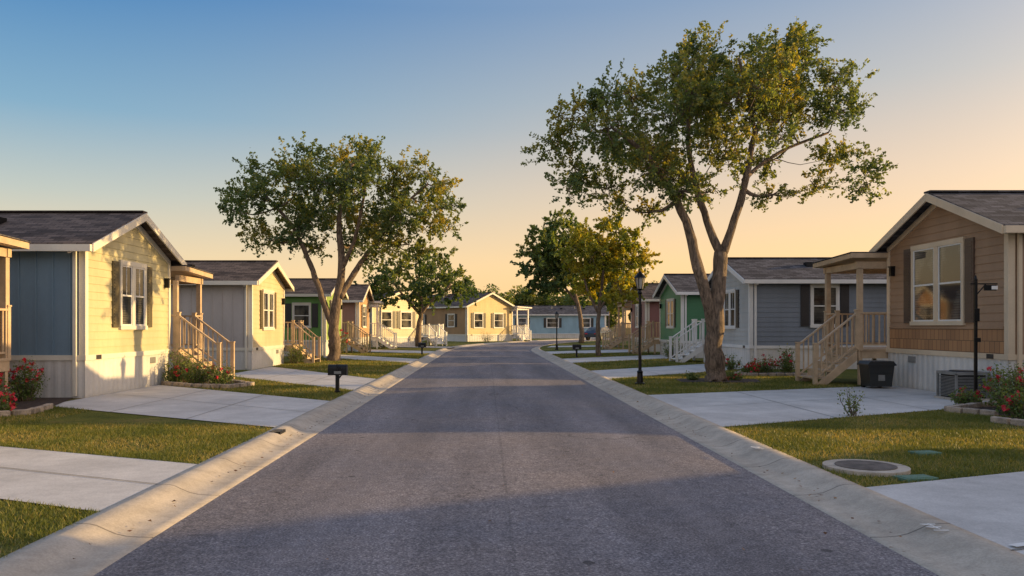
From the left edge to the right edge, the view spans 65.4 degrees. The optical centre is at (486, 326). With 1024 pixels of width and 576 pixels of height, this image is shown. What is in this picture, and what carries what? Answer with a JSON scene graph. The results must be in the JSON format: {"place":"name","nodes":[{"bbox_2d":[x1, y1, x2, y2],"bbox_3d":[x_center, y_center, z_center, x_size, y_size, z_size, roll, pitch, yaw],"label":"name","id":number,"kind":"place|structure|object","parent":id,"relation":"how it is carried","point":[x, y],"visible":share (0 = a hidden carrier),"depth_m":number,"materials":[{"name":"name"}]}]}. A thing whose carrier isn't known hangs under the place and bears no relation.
{"place":"outdoors","nodes":[
{"label":"outdoors","id":0,"kind":"place"},
{"bbox_2d":[0,446,196,510],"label":"driveway","id":1,"kind":"structure","parent":0,"point":[83,481],"depth_m":7.90,"materials":[{"name":"concrete"}]},
{"bbox_2d":[56,385,328,426],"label":"driveway","id":2,"kind":"structure","parent":0,"point":[214,405],"depth_m":15.19,"materials":[{"name":"concrete"}]},
{"bbox_2d":[235,367,374,389],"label":"driveway","id":3,"kind":"structure","parent":0,"point":[295,376],"depth_m":23.24,"materials":[{"name":"concrete"}]},
{"bbox_2d":[324,355,416,362],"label":"driveway","id":4,"kind":"structure","parent":0,"point":[406,360],"depth_m":37.04,"materials":[{"name":"concrete"}]},
{"bbox_2d":[0,328,1023,557],"bbox_3d":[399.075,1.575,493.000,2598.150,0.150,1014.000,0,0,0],"label":"ground","id":5,"kind":"structure","parent":0,"point":[846,376],"depth_m":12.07,"materials":[{"name":"green plant"}]},
{"bbox_2d":[0,234,30,401],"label":"porch","id":6,"kind":"object","parent":5,"relation":"on","point":[8,244],"visible":0.94,"depth_m":15.11,"materials":[{"name":"brown wood"}]},
{"bbox_2d":[0,398,71,416],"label":"flower bed","id":7,"kind":"object","parent":5,"relation":"on","point":[37,405],"visible":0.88,"depth_m":14.55,"materials":[{"name":"stone"}]},
{"bbox_2d":[0,392,16,410],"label":"rose bush","id":8,"kind":"object","parent":7,"relation":"on","point":[4,405],"visible":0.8,"depth_m":13.75,"materials":[{"name":"red plant"}]},
{"bbox_2d":[0,372,24,404],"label":"rose bush","id":9,"kind":"object","parent":7,"relation":"on","point":[12,397],"visible":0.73,"depth_m":14.34,"materials":[{"name":"red plant"}]},
{"bbox_2d":[8,356,49,401],"bbox_3d":[-9.192,1.044,15.849,0.878,0.926,0.813,0,0,-22],"label":"rose bush","id":10,"kind":"object","parent":7,"relation":"on","point":[28,392],"visible":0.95,"depth_m":15.78,"materials":[{"name":"green plant"}]},
{"bbox_2d":[8,353,169,397],"bbox_3d":[-14.900,1.080,18.915,13.060,0.940,4.470,0,0,0],"label":"skirting","id":11,"kind":"object","parent":5,"relation":"on","point":[99,376],"visible":0.73,"depth_m":17.25,"materials":[{"name":"plastic"}]},
{"bbox_2d":[10,227,167,354],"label":"walls","id":12,"kind":"structure","parent":11,"relation":"on","point":[41,299],"depth_m":16.70,"materials":[{"name":"paint"}]},
{"bbox_2d":[0,210,180,264],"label":"roof","id":13,"kind":"structure","parent":12,"relation":"on","point":[62,226],"depth_m":17.90,"materials":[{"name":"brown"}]},
{"bbox_2d":[11,213,186,395],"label":"trim","id":14,"kind":"structure","parent":12,"relation":"attached to","point":[83,250],"depth_m":16.67,"materials":[{"name":"wood"}]},
{"bbox_2d":[111,260,151,329],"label":"windows","id":15,"kind":"structure","parent":12,"relation":"attached to","point":[131,286],"depth_m":18.82,"materials":[{"name":"clear glass"}]},
{"bbox_2d":[170,265,234,381],"bbox_3d":[-9.360,-0.070,22.270,4.540,3.140,2.140,0,0,0],"label":"porch","id":16,"kind":"object","parent":5,"relation":"on","point":[183,274],"visible":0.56,"depth_m":21.78,"materials":[{"name":"brown wood"}]},
{"bbox_2d":[161,379,254,388],"bbox_3d":[-7.099,1.450,20.391,2.845,0.114,1.587,0,0,38],"label":"flower bed","id":17,"kind":"object","parent":5,"relation":"on","point":[238,383],"visible":0.84,"depth_m":19.64,"materials":[{"name":"stone"}]},
{"bbox_2d":[162,363,182,381],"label":"shrub","id":18,"kind":"object","parent":17,"relation":"on","point":[169,376],"visible":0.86,"depth_m":20.51,"materials":[{"name":"green plant"}]},
{"bbox_2d":[165,344,200,382],"bbox_3d":[-7.928,0.982,20.715,0.849,1.057,0.775,0,0,0],"label":"shrub","id":19,"kind":"object","parent":17,"relation":"on","point":[180,364],"visible":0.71,"depth_m":20.68,"materials":[{"name":"green plant"}]},
{"bbox_2d":[180,357,212,383],"bbox_3d":[-7.360,1.149,20.342,0.872,0.726,0.829,0,0,0],"label":"shrub","id":20,"kind":"object","parent":17,"relation":"on","point":[197,375],"visible":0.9,"depth_m":20.21,"materials":[{"name":"green plant"}]},
{"bbox_2d":[203,360,240,383],"bbox_3d":[-6.836,1.138,20.331,0.766,0.738,0.852,0,0,41],"label":"shrub","id":21,"kind":"object","parent":17,"relation":"on","point":[216,376],"visible":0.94,"depth_m":20.23,"materials":[{"name":"green plant"}]},
{"bbox_2d":[170,347,283,369],"bbox_3d":[-14.620,1.145,29.790,13.060,0.810,4.420,0,0,0],"label":"skirting","id":22,"kind":"object","parent":5,"relation":"on","point":[257,359],"visible":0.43,"depth_m":27.90,"materials":[{"name":"plastic"}]},
{"bbox_2d":[171,273,282,347],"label":"walls","id":23,"kind":"structure","parent":22,"relation":"on","point":[223,309],"depth_m":27.60,"materials":[{"name":"paint"}]},
{"bbox_2d":[171,262,293,367],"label":"trim","id":24,"kind":"structure","parent":23,"relation":"attached to","point":[250,284],"depth_m":27.57,"materials":[{"name":"wood"}]},
{"bbox_2d":[185,260,290,288],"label":"roof","id":25,"kind":"structure","parent":23,"relation":"on","point":[239,270],"depth_m":28.89,"materials":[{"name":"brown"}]},
{"bbox_2d":[259,289,276,329],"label":"windows","id":26,"kind":"structure","parent":23,"relation":"attached to","point":[268,309],"depth_m":29.57,"materials":[{"name":"white glass"}]},
{"bbox_2d":[283,343,308,363],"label":"shrub","id":27,"kind":"object","parent":5,"relation":"on","point":[297,358],"visible":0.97,"depth_m":31.75,"materials":[{"name":"green plant"}]},
{"bbox_2d":[284,320,320,363],"bbox_3d":[-9.040,0.620,33.005,4.220,1.760,1.910,0,0,0],"label":"porch","id":28,"kind":"object","parent":5,"relation":"on","point":[311,358],"visible":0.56,"depth_m":32.15,"materials":[{"name":"brown wood"}]},
{"bbox_2d":[284,340,340,355],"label":"skirting","id":29,"kind":"object","parent":5,"relation":"on","point":[325,349],"visible":0.09,"depth_m":40.29,"materials":[{"name":"plastic"}]},
{"bbox_2d":[285,293,340,339],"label":"walls","id":30,"kind":"structure","parent":29,"relation":"on","point":[316,331],"depth_m":40.29,"materials":[{"name":"paint"}]},
{"bbox_2d":[285,300,331,327],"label":"windows","id":31,"kind":"structure","parent":30,"relation":"attached to","point":[301,311],"depth_m":40.25,"materials":[{"name":"white glass"}]},
{"bbox_2d":[285,278,346,297],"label":"roof","id":32,"kind":"structure","parent":30,"relation":"on","point":[304,285],"depth_m":41.28,"materials":[{"name":"grey"}]},
{"bbox_2d":[285,287,348,354],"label":"trim","id":33,"kind":"structure","parent":30,"relation":"attached to","point":[323,329],"depth_m":40.21,"materials":[{"name":"wood"}]},
{"bbox_2d":[328,364,347,392],"bbox_3d":[-3.340,1.170,17.895,0.430,0.660,0.210,0,0,0],"label":"mailbox","id":34,"kind":"object","parent":5,"relation":"on","point":[338,371],"visible":0.94,"depth_m":17.82,"materials":[{"name":"black metal"}]},
{"bbox_2d":[213,131,468,360],"bbox_3d":[-6.345,-3.365,34.631,11.163,10.171,6.639,0,0,0],"label":"oak tree","id":35,"kind":"object","parent":5,"relation":"on","point":[344,191],"visible":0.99,"depth_m":34.28,"materials":[{"name":"green plant"}]},
{"bbox_2d":[342,338,368,350],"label":"skirting","id":36,"kind":"object","parent":5,"relation":"on","point":[349,348],"visible":0.08,"depth_m":49.19,"materials":[{"name":"plastic"}]},
{"bbox_2d":[342,295,368,337],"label":"walls","id":37,"kind":"structure","parent":36,"relation":"on","point":[348,311],"depth_m":49.19,"materials":[{"name":"paint"}]},
{"bbox_2d":[342,285,374,349],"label":"trim","id":38,"kind":"structure","parent":37,"relation":"attached to","point":[358,301],"depth_m":49.17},
{"bbox_2d":[346,284,372,300],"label":"roof","id":39,"kind":"structure","parent":37,"relation":"on","point":[356,292],"depth_m":50.39,"materials":[{"name":"grey"}]},
{"bbox_2d":[342,321,370,352],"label":"porch","id":40,"kind":"object","parent":5,"relation":"on","point":[350,334],"visible":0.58,"depth_m":44.82,"materials":[{"name":"brown wood"}]},
{"bbox_2d":[370,301,396,348],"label":"porch","id":41,"kind":"object","parent":5,"relation":"on","point":[379,326],"visible":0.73,"depth_m":53.71,"materials":[{"name":"white paint"}]},
{"bbox_2d":[371,338,421,346],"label":"skirting","id":42,"kind":"object","parent":5,"relation":"on","point":[405,341],"visible":0.18,"depth_m":60.76,"materials":[{"name":"plastic"}]},
{"bbox_2d":[373,295,418,336],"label":"walls","id":43,"kind":"structure","parent":42,"relation":"on","point":[403,304],"depth_m":60.59,"materials":[{"name":"paint"}]},
{"bbox_2d":[378,310,414,328],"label":"windows","id":44,"kind":"structure","parent":43,"relation":"attached to","point":[405,319],"depth_m":60.47,"materials":[{"name":"white glass"}]},
{"bbox_2d":[370,292,428,337],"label":"trim","id":45,"kind":"structure","parent":43,"relation":"attached to","point":[371,313],"depth_m":59.68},
{"bbox_2d":[353,244,485,346],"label":"oak tree","id":46,"kind":"object","parent":5,"relation":"on","point":[421,287],"visible":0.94,"depth_m":55.13,"materials":[{"name":"green plant"}]},
{"bbox_2d":[422,324,446,345],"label":"porch","id":47,"kind":"object","parent":5,"relation":"on","point":[435,338],"visible":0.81,"depth_m":62.50,"materials":[{"name":"white paint"}]},
{"bbox_2d":[422,334,512,341],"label":"skirting","id":48,"kind":"object","parent":5,"relation":"on","point":[470,338],"visible":0.41,"depth_m":80.57,"materials":[{"name":"plastic"}]},
{"bbox_2d":[424,295,511,333],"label":"walls","id":49,"kind":"structure","parent":48,"relation":"on","point":[489,305],"depth_m":81.15,"materials":[{"name":"paint"}]},
{"bbox_2d":[423,312,505,327],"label":"windows","id":50,"kind":"structure","parent":49,"relation":"attached to","point":[478,320],"depth_m":81.03,"materials":[{"name":"white glass"}]},
{"bbox_2d":[427,292,511,306],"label":"roof","id":51,"kind":"structure","parent":49,"relation":"on","point":[457,303],"depth_m":81.37,"materials":[{"name":"brown"}]},
{"bbox_2d":[425,292,515,340],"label":"trim","id":52,"kind":"structure","parent":49,"relation":"attached to","point":[466,315],"depth_m":80.28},
{"bbox_2d":[512,306,531,340],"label":"porch","id":53,"kind":"object","parent":5,"relation":"on","point":[522,336],"visible":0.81,"depth_m":83.05,"materials":[{"name":"white paint"}]},
{"bbox_2d":[390,269,657,333],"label":"distant trees","id":54,"kind":"object","parent":5,"relation":"on","point":[519,298],"visible":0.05,"depth_m":134.67,"materials":[{"name":"green plant"}]},
{"bbox_2d":[510,205,599,342],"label":"oak tree","id":55,"kind":"object","parent":5,"relation":"on","point":[548,264],"visible":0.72,"depth_m":71.33,"materials":[{"name":"green plant"}]},
{"bbox_2d":[513,334,604,338],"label":"skirting","id":56,"kind":"object","parent":5,"relation":"on","point":[554,335],"visible":0.32,"depth_m":99.99,"materials":[{"name":"plastic"}]},
{"bbox_2d":[513,315,603,333],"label":"walls","id":57,"kind":"structure","parent":56,"relation":"on","point":[570,324],"depth_m":99.99,"materials":[{"name":"paint"}]},
{"bbox_2d":[515,318,592,327],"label":"windows","id":58,"kind":"structure","parent":57,"relation":"attached to","point":[551,322],"depth_m":99.97,"materials":[{"name":"white paint"}]},
{"bbox_2d":[513,305,608,313],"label":"roof","id":59,"kind":"structure","parent":57,"relation":"on","point":[559,309],"depth_m":101.17,"materials":[{"name":"grey"}]},
{"bbox_2d":[584,327,616,340],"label":"parked car","id":60,"kind":"object","parent":5,"relation":"on","point":[589,332],"visible":0.5,"depth_m":84.68,"materials":[{"name":"paint"}]},
{"bbox_2d":[556,202,662,355],"bbox_3d":[6.127,-2.263,40.361,5.295,7.596,4.536,0,0,0],"label":"elm tree","id":61,"kind":"object","parent":5,"relation":"on","point":[606,254],"visible":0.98,"depth_m":39.67,"materials":[{"name":"green plant"}]},
{"bbox_2d":[602,300,630,348],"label":"porch","id":62,"kind":"object","parent":5,"relation":"on","point":[620,337],"visible":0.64,"depth_m":52.37,"materials":[{"name":"white wood"}]},
{"bbox_2d":[634,271,645,384],"bbox_3d":[3.950,0.025,20.500,0.309,2.950,0.309,0,0,0],"label":"street lamp","id":63,"kind":"object","parent":5,"relation":"on","point":[639,277],"visible":0.98,"depth_m":20.46,"materials":[{"name":"black metal"}]},
{"bbox_2d":[628,321,659,353],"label":"porch","id":64,"kind":"object","parent":5,"relation":"on","point":[648,344],"visible":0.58,"depth_m":42.72,"materials":[{"name":"brown wood"}]},
{"bbox_2d":[631,339,659,351],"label":"skirting","id":65,"kind":"object","parent":5,"relation":"on","point":[651,348],"visible":0.04,"depth_m":47.49,"materials":[{"name":"plastic"}]},
{"bbox_2d":[631,297,659,336],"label":"walls","id":66,"kind":"structure","parent":65,"relation":"on","point":[654,312],"depth_m":47.49,"materials":[{"name":"paint"}]},
{"bbox_2d":[625,288,659,338],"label":"trim","id":67,"kind":"structure","parent":66,"relation":"attached to","point":[647,301],"depth_m":47.47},
{"bbox_2d":[632,283,658,298],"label":"roof","id":68,"kind":"structure","parent":66,"relation":"on","point":[648,291],"depth_m":48.56,"materials":[{"name":"grey"}]},
{"bbox_2d":[660,341,702,357],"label":"skirting","id":69,"kind":"object","parent":5,"relation":"on","point":[699,355],"visible":0.09,"depth_m":40.63,"materials":[{"name":"plastic"}]},
{"bbox_2d":[660,285,705,340],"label":"walls","id":70,"kind":"structure","parent":69,"relation":"on","point":[695,309],"depth_m":38.14,"materials":[{"name":"paint"}]},
{"bbox_2d":[665,298,675,327],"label":"windows","id":71,"kind":"structure","parent":70,"relation":"attached to","point":[670,312],"depth_m":40.07,"materials":[{"name":"white paint"}]},
{"bbox_2d":[653,275,704,356],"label":"trim","id":72,"kind":"structure","parent":70,"relation":"attached to","point":[682,294],"depth_m":37.87,"materials":[{"name":"white paint"}]},
{"bbox_2d":[655,273,710,296],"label":"roof","id":73,"kind":"structure","parent":70,"relation":"on","point":[682,282],"depth_m":39.21,"materials":[{"name":"grey"}]},
{"bbox_2d":[669,319,704,362],"bbox_3d":[10.055,0.590,33.805,4.490,1.820,1.910,0,0,0],"label":"porch","id":74,"kind":"object","parent":5,"relation":"on","point":[695,348],"visible":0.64,"depth_m":32.96,"materials":[{"name":"white paint"}]},
{"bbox_2d":[520,16,898,380],"bbox_3d":[5.995,-3.238,21.694,10.149,10.101,5.858,0,0,0],"label":"oak tree","id":75,"kind":"object","parent":5,"relation":"on","point":[700,90],"visible":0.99,"depth_m":21.25,"materials":[{"name":"green plant"}]},
{"bbox_2d":[677,378,759,381],"bbox_3d":[6.400,1.480,22.050,2.400,0.001,1.900,0,0,0],"label":"flower bed","id":76,"kind":"object","parent":5,"relation":"on","point":[703,380],"visible":0.67,"depth_m":21.83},
{"bbox_2d":[734,370,806,375],"bbox_3d":[8.777,1.450,24.920,2.446,0.114,1.960,0,0,0],"label":"flower bed","id":77,"kind":"object","parent":5,"relation":"on","point":[773,373],"visible":0.47,"depth_m":23.95,"materials":[{"name":"stone"}]},
{"bbox_2d":[738,361,760,372],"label":"rose bush","id":78,"kind":"object","parent":77,"relation":"on","point":[748,368],"visible":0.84,"depth_m":24.50,"materials":[{"name":"green plant"}]},
{"bbox_2d":[749,354,780,372],"bbox_3d":[8.718,1.170,25.050,1.105,0.684,0.885,0,0,0],"label":"rose bush","id":79,"kind":"object","parent":77,"relation":"on","point":[763,366],"visible":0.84,"depth_m":24.88,"materials":[{"name":"green plant"}]},
{"bbox_2d":[776,343,794,372],"bbox_3d":[9.290,1.006,24.612,0.826,1.003,0.799,0,0,-43],"label":"rose bush","id":80,"kind":"object","parent":77,"relation":"on","point":[786,365],"visible":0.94,"depth_m":24.51,"materials":[{"name":"green plant"}]},
{"bbox_2d":[722,345,887,368],"bbox_3d":[15.270,1.115,30.440,12.060,0.870,4.720,0,0,0],"label":"skirting","id":81,"kind":"object","parent":5,"relation":"on","point":[746,354],"visible":0.29,"depth_m":28.09,"materials":[{"name":"plastic"}]},
{"bbox_2d":[722,270,886,345],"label":"walls","id":82,"kind":"structure","parent":81,"relation":"on","point":[778,314],"depth_m":28.09,"materials":[{"name":"paint"}]},
{"bbox_2d":[723,284,848,328],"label":"windows","id":83,"kind":"structure","parent":82,"relation":"attached to","point":[839,297],"depth_m":28.07,"materials":[{"name":"white paint"}]},
{"bbox_2d":[707,264,886,365],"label":"trim","id":84,"kind":"structure","parent":82,"relation":"attached to","point":[750,283],"depth_m":28.00,"materials":[{"name":"white paint"}]},
{"bbox_2d":[708,257,886,287],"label":"roof","id":85,"kind":"structure","parent":82,"relation":"on","point":[772,267],"depth_m":28.90,"materials":[{"name":"grey"}]},
{"bbox_2d":[795,252,887,384],"bbox_3d":[11.055,-0.205,21.570,5.290,3.410,2.440,0,0,0],"label":"porch","id":86,"kind":"object","parent":5,"relation":"on","point":[859,264],"visible":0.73,"depth_m":20.58,"materials":[{"name":"brown wood"}]},
{"bbox_2d":[822,459,910,476],"bbox_3d":[3.980,1.486,8.360,0.840,0.067,0.840,0,0,0],"label":"manhole cover","id":87,"kind":"object","parent":5,"relation":"on","point":[864,467],"visible":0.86,"depth_m":8.25,"materials":[{"name":"concrete"}]},
{"bbox_2d":[892,474,938,481],"bbox_3d":[4.200,1.492,7.800,0.360,0.055,0.200,0,0,-12],"label":"utility lid","id":88,"kind":"object","parent":5,"relation":"on","point":[906,478],"visible":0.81,"depth_m":7.75,"materials":[{"name":"plastic"}]},
{"bbox_2d":[888,352,1023,398],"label":"skirting","id":89,"kind":"object","parent":5,"relation":"on","point":[915,371],"visible":0.57,"depth_m":18.52,"materials":[{"name":"plastic"}]},
{"bbox_2d":[889,207,1023,354],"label":"walls","id":90,"kind":"structure","parent":89,"relation":"on","point":[938,224],"depth_m":17.26,"materials":[{"name":"paint"}]},
{"bbox_2d":[904,237,974,324],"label":"windows","id":91,"kind":"structure","parent":90,"relation":"attached to","point":[939,276],"depth_m":18.02,"materials":[{"name":"clear glass"}]},
{"bbox_2d":[869,193,1023,372],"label":"trim","id":92,"kind":"structure","parent":90,"relation":"attached to","point":[1008,231],"depth_m":15.75,"materials":[{"name":"wood"}]},
{"bbox_2d":[876,190,1023,251],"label":"roof","id":93,"kind":"structure","parent":90,"relation":"on","point":[1004,207],"depth_m":17.35,"materials":[{"name":"grey"}]},
{"bbox_2d":[944,401,1010,415],"bbox_3d":[9.416,1.452,14.055,2.520,0.111,1.563,0,0,-27],"label":"flower bed","id":94,"kind":"object","parent":5,"relation":"on","point":[975,408],"visible":0.69,"depth_m":13.89,"materials":[{"name":"stone"}]},
{"bbox_2d":[948,385,984,404],"bbox_3d":[8.969,1.312,14.889,0.623,0.442,0.587,0,0,24],"label":"shrub","id":95,"kind":"object","parent":94,"relation":"on","point":[965,397],"visible":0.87,"depth_m":14.84,"materials":[{"name":"green plant"}]},
{"bbox_2d":[975,363,1023,413],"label":"rose bush","id":96,"kind":"object","parent":94,"relation":"on","point":[1016,381],"visible":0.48,"depth_m":13.62,"materials":[{"name":"green plant"}]},
{"bbox_2d":[978,362,1023,405],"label":"rose bush","id":97,"kind":"object","parent":94,"relation":"on","point":[996,385],"visible":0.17,"depth_m":14.43,"materials":[{"name":"green plant"}]},
{"bbox_2d":[990,416,1023,426],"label":"flower bed","id":98,"kind":"object","parent":5,"relation":"on","point":[1008,421],"visible":0.97,"depth_m":12.14,"materials":[{"name":"stone"}]},
{"bbox_2d":[991,387,1023,418],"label":"rose bush","id":99,"kind":"object","parent":98,"relation":"on","point":[1013,404],"visible":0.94,"depth_m":12.66,"materials":[{"name":"green plant"}]},
{"bbox_2d":[0,0,1023,327],"label":"sky","id":100,"kind":"structure","parent":0,"point":[148,106],"materials":[{"name":"blue"}]},
{"bbox_2d":[94,339,938,575],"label":"road","id":101,"kind":"structure","parent":0,"point":[384,483],"depth_m":7.13,"materials":[{"name":"asphalt"}]},
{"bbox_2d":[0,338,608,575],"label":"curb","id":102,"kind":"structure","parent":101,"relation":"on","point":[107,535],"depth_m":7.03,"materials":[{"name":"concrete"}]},
{"bbox_2d":[531,342,1023,575],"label":"curb","id":103,"kind":"structure","parent":101,"relation":"on","point":[947,549],"depth_m":7.04,"materials":[{"name":"concrete"}]},
{"bbox_2d":[548,349,631,353],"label":"driveway","id":104,"kind":"structure","parent":0,"point":[592,351],"depth_m":47.41,"materials":[{"name":"concrete"}]},
{"bbox_2d":[564,355,668,362],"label":"driveway","id":105,"kind":"structure","parent":0,"point":[595,359],"depth_m":37.04,"materials":[{"name":"concrete"}]},
{"bbox_2d":[592,364,740,378],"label":"driveway","id":106,"kind":"structure","parent":0,"point":[632,372],"depth_m":26.94,"materials":[{"name":"concrete"}]},
{"bbox_2d":[649,386,986,426],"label":"driveway","id":107,"kind":"structure","parent":0,"point":[736,408],"depth_m":15.39,"materials":[{"name":"concrete"}]},
{"bbox_2d":[837,385,865,415],"bbox_3d":[6.096,1.244,13.227,0.549,0.523,0.429,0,0,-37],"label":"wild plant","id":108,"kind":"object","parent":107,"relation":"on","point":[853,407],"visible":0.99,"depth_m":13.23,"materials":[{"name":"green plant"}]},
{"bbox_2d":[857,360,896,386],"bbox_3d":[9.450,1.164,19.319,0.680,0.667,0.617,0,0,0],"label":"trash bin","id":109,"kind":"object","parent":107,"relation":"on","point":[876,373],"visible":1,"depth_m":19.05,"materials":[{"name":"plastic"}]},
{"bbox_2d":[934,370,990,400],"bbox_3d":[9.780,1.200,16.350,0.760,0.600,0.760,0,0,0],"label":"air conditioner","id":110,"kind":"object","parent":107,"relation":"on","point":[951,381],"visible":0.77,"depth_m":16.11,"materials":[{"name":"metal"}]},
{"bbox_2d":[970,275,997,401],"bbox_3d":[9.680,0.250,15.500,0.520,2.500,0.140,0,0,0],"label":"address post","id":111,"kind":"object","parent":107,"relation":"on","point":[990,286],"visible":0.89,"depth_m":15.47,"materials":[{"name":"black metal"}]},
{"bbox_2d":[866,471,1023,553],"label":"driveway","id":112,"kind":"structure","parent":0,"point":[990,507],"depth_m":6.77,"materials":[{"name":"concrete"}]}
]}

